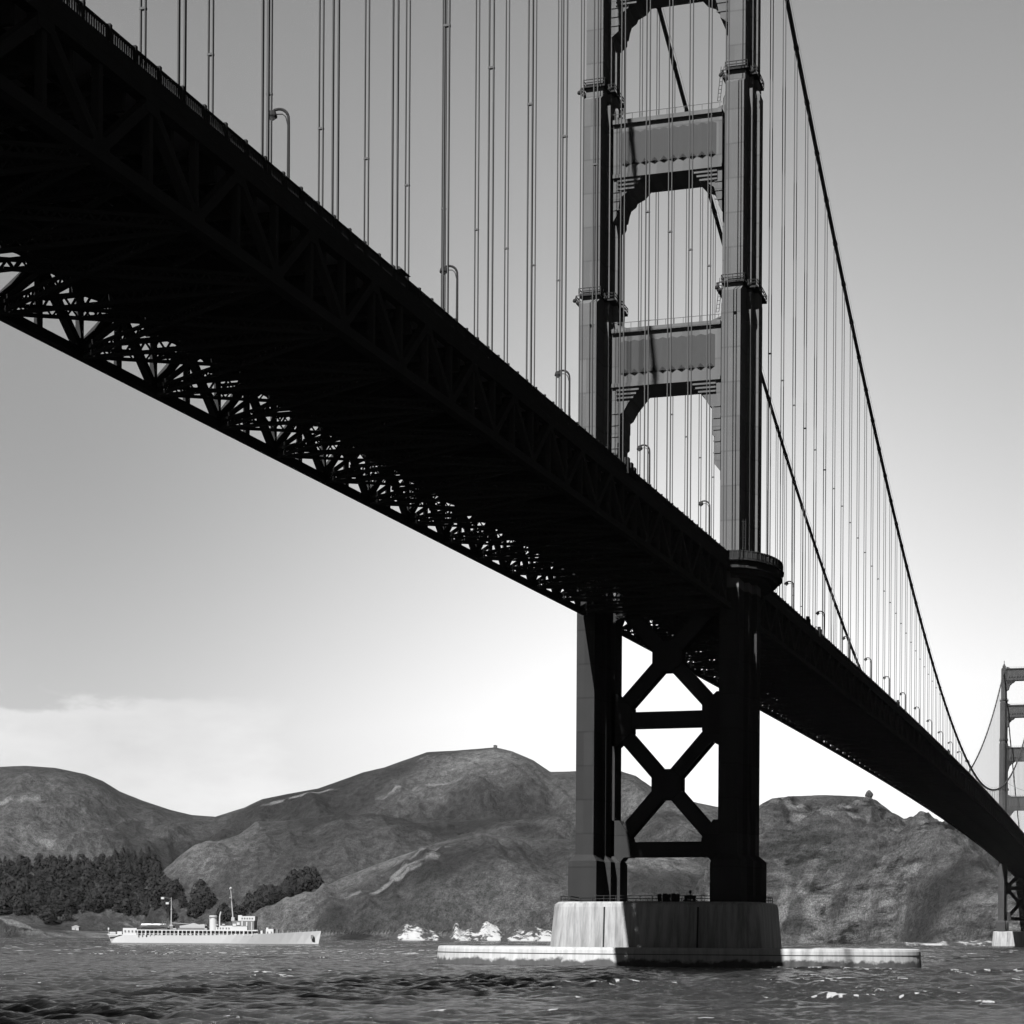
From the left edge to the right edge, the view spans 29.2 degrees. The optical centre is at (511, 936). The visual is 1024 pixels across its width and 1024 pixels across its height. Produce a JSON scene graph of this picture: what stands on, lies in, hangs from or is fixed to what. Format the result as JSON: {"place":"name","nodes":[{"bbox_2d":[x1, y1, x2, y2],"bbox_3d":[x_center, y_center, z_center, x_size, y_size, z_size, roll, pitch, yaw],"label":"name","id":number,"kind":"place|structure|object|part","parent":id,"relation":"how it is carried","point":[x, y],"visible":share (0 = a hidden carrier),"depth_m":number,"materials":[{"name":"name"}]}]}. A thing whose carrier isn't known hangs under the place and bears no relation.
{"place":"outdoors","nodes":[
{"label":"outdoors","id":0,"kind":"place"},
{"bbox_2d":[0,748,1023,943],"bbox_3d":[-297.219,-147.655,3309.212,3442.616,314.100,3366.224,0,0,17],"label":"hills","id":1,"kind":"structure","parent":0,"point":[441,843],"depth_m":2457.54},
{"bbox_2d":[72,925,79,929],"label":"shore house","id":2,"kind":"structure","parent":1,"relation":"on","point":[75,927],"depth_m":2556.50,"materials":[{"name":"white"}]},
{"bbox_2d":[0,845,215,923],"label":"wood","id":3,"kind":"object","parent":1,"relation":"on","point":[25,896],"visible":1,"depth_m":2671.89,"materials":[{"name":"black plant"}]},
{"bbox_2d":[214,866,323,921],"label":"wood","id":4,"kind":"object","parent":1,"relation":"on","point":[299,882],"visible":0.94,"depth_m":2440.78,"materials":[{"name":"black plant"}]},
{"bbox_2d":[444,921,503,940],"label":"shore rocks","id":5,"kind":"object","parent":1,"relation":"on","point":[486,931],"visible":0.93,"depth_m":2244.63,"materials":[{"name":"white stone"}]},
{"bbox_2d":[865,790,872,797],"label":"tree","id":6,"kind":"object","parent":1,"relation":"on","point":[869,793],"visible":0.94,"depth_m":2271.46,"materials":[{"name":"grey plant"}]},
{"bbox_2d":[0,937,1023,1023],"bbox_3d":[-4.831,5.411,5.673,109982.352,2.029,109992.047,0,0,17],"label":"water","id":7,"kind":"structure","parent":0,"point":[74,981],"depth_m":194.99,"materials":[{"name":"grey liquid"}]},
{"bbox_2d":[107,887,320,944],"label":"naval ship","id":8,"kind":"object","parent":7,"relation":"on","point":[242,930],"visible":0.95,"depth_m":1071.73,"materials":[{"name":"white paint"}]},
{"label":"window","id":9,"kind":"part","parent":8,"relation":"part of","materials":[{"name":"white paint"}]},
{"bbox_2d":[389,922,443,940],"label":"shore rocks","id":10,"kind":"object","parent":7,"relation":"in","point":[416,931],"visible":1,"depth_m":2262.50,"materials":[{"name":"white stone"}]},
{"bbox_2d":[501,927,551,940],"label":"shore rocks","id":11,"kind":"object","parent":7,"relation":"in","point":[527,934],"visible":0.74,"depth_m":2227.61,"materials":[{"name":"white stone"}]},
{"bbox_2d":[550,895,781,947],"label":"concrete pier","id":12,"kind":"structure","parent":7,"relation":"in","point":[701,924],"depth_m":364.19,"materials":[{"name":"concrete"}]},
{"bbox_2d":[662,893,666,901],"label":"oil drum","id":13,"kind":"object","parent":12,"relation":"on","point":[663,897],"visible":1,"depth_m":366.89,"materials":[{"name":"metal"}]},
{"bbox_2d":[558,0,783,902],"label":"bridge tower","id":14,"kind":"structure","parent":12,"relation":"on","point":[610,720],"depth_m":371.89,"materials":[{"name":"metal"}]},
{"bbox_2d":[84,0,1023,829],"bbox_3d":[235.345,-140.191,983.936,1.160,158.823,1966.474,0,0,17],"label":"cable","id":15,"kind":"object","parent":14,"relation":"attached to","point":[846,302],"visible":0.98,"depth_m":343.81,"materials":[{"name":"paint"}]},
{"bbox_2d":[0,0,1023,877],"bbox_3d":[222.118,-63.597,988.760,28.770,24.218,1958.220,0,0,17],"label":"bridge deck","id":16,"kind":"structure","parent":15,"relation":"hanging from","point":[148,196],"depth_m":204.83,"materials":[{"name":"metal"}]},
{"bbox_2d":[270,108,289,178],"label":"street lamp","id":17,"kind":"object","parent":16,"relation":"on","point":[273,115],"visible":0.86,"depth_m":173.73,"materials":[{"name":"metal"}]},
{"bbox_2d":[395,266,410,276],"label":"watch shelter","id":18,"kind":"object","parent":16,"relation":"on","point":[402,271],"visible":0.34,"depth_m":200.04,"materials":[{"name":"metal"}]},
{"bbox_2d":[440,265,457,320],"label":"street lamp","id":19,"kind":"object","parent":16,"relation":"on","point":[453,267],"visible":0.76,"depth_m":217.34,"materials":[{"name":"metal"}]},
{"bbox_2d":[555,370,570,414],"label":"street lamp","id":20,"kind":"object","parent":16,"relation":"on","point":[557,374],"visible":0.76,"depth_m":261.00,"materials":[{"name":"metal"}]},
{"bbox_2d":[637,444,649,483],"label":"street lamp","id":21,"kind":"object","parent":16,"relation":"on","point":[639,448],"visible":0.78,"depth_m":304.70,"materials":[{"name":"metal"}]},
{"bbox_2d":[698,500,709,534],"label":"street lamp","id":22,"kind":"object","parent":16,"relation":"on","point":[700,503],"visible":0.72,"depth_m":348.44,"materials":[{"name":"metal"}]},
{"bbox_2d":[784,581,793,606],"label":"street lamp","id":23,"kind":"object","parent":16,"relation":"on","point":[786,583],"visible":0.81,"depth_m":435.48,"materials":[{"name":"metal"}]},
{"bbox_2d":[843,636,849,658],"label":"street lamp","id":24,"kind":"object","parent":16,"relation":"on","point":[849,644],"visible":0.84,"depth_m":522.69,"materials":[{"name":"metal"}]},
{"bbox_2d":[864,657,871,678],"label":"street lamp","id":25,"kind":"object","parent":16,"relation":"on","point":[871,665],"visible":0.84,"depth_m":566.36,"materials":[{"name":"metal"}]},
{"bbox_2d":[139,0,1019,827],"bbox_3d":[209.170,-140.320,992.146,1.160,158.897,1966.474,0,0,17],"label":"cable","id":26,"kind":"object","parent":14,"relation":"attached to","point":[993,734],"visible":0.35,"depth_m":351.99,"materials":[{"name":"paint"}]},
{"bbox_2d":[675,894,679,901],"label":"oil drum","id":27,"kind":"object","parent":12,"relation":"on","point":[677,900],"visible":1,"depth_m":365.88,"materials":[{"name":"metal"}]},
{"bbox_2d":[437,945,921,967],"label":"pier fender","id":28,"kind":"object","parent":7,"relation":"in","point":[668,957],"visible":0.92,"depth_m":353.82,"materials":[{"name":"concrete"}]},
{"bbox_2d":[879,940,991,945],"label":"shore rocks","id":29,"kind":"object","parent":7,"relation":"in","point":[972,943],"visible":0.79,"depth_m":1647.83,"materials":[{"name":"white stone"}]},
{"bbox_2d":[992,930,1023,945],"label":"concrete pier","id":30,"kind":"structure","parent":7,"relation":"in","point":[1008,938],"depth_m":1589.51,"materials":[{"name":"concrete"}]},
{"bbox_2d":[996,661,1023,930],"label":"bridge tower","id":31,"kind":"structure","parent":30,"relation":"on","point":[1009,754],"depth_m":1597.28,"materials":[{"name":"metal"}]},
{"bbox_2d":[0,0,1023,832],"label":"sky","id":32,"kind":"structure","parent":0,"point":[193,621],"materials":[{"name":"grey"}]},
{"bbox_2d":[683,890,696,901],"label":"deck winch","id":33,"kind":"object","parent":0,"point":[691,900],"visible":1,"depth_m":365.14,"materials":[{"name":"metal"}]}
]}

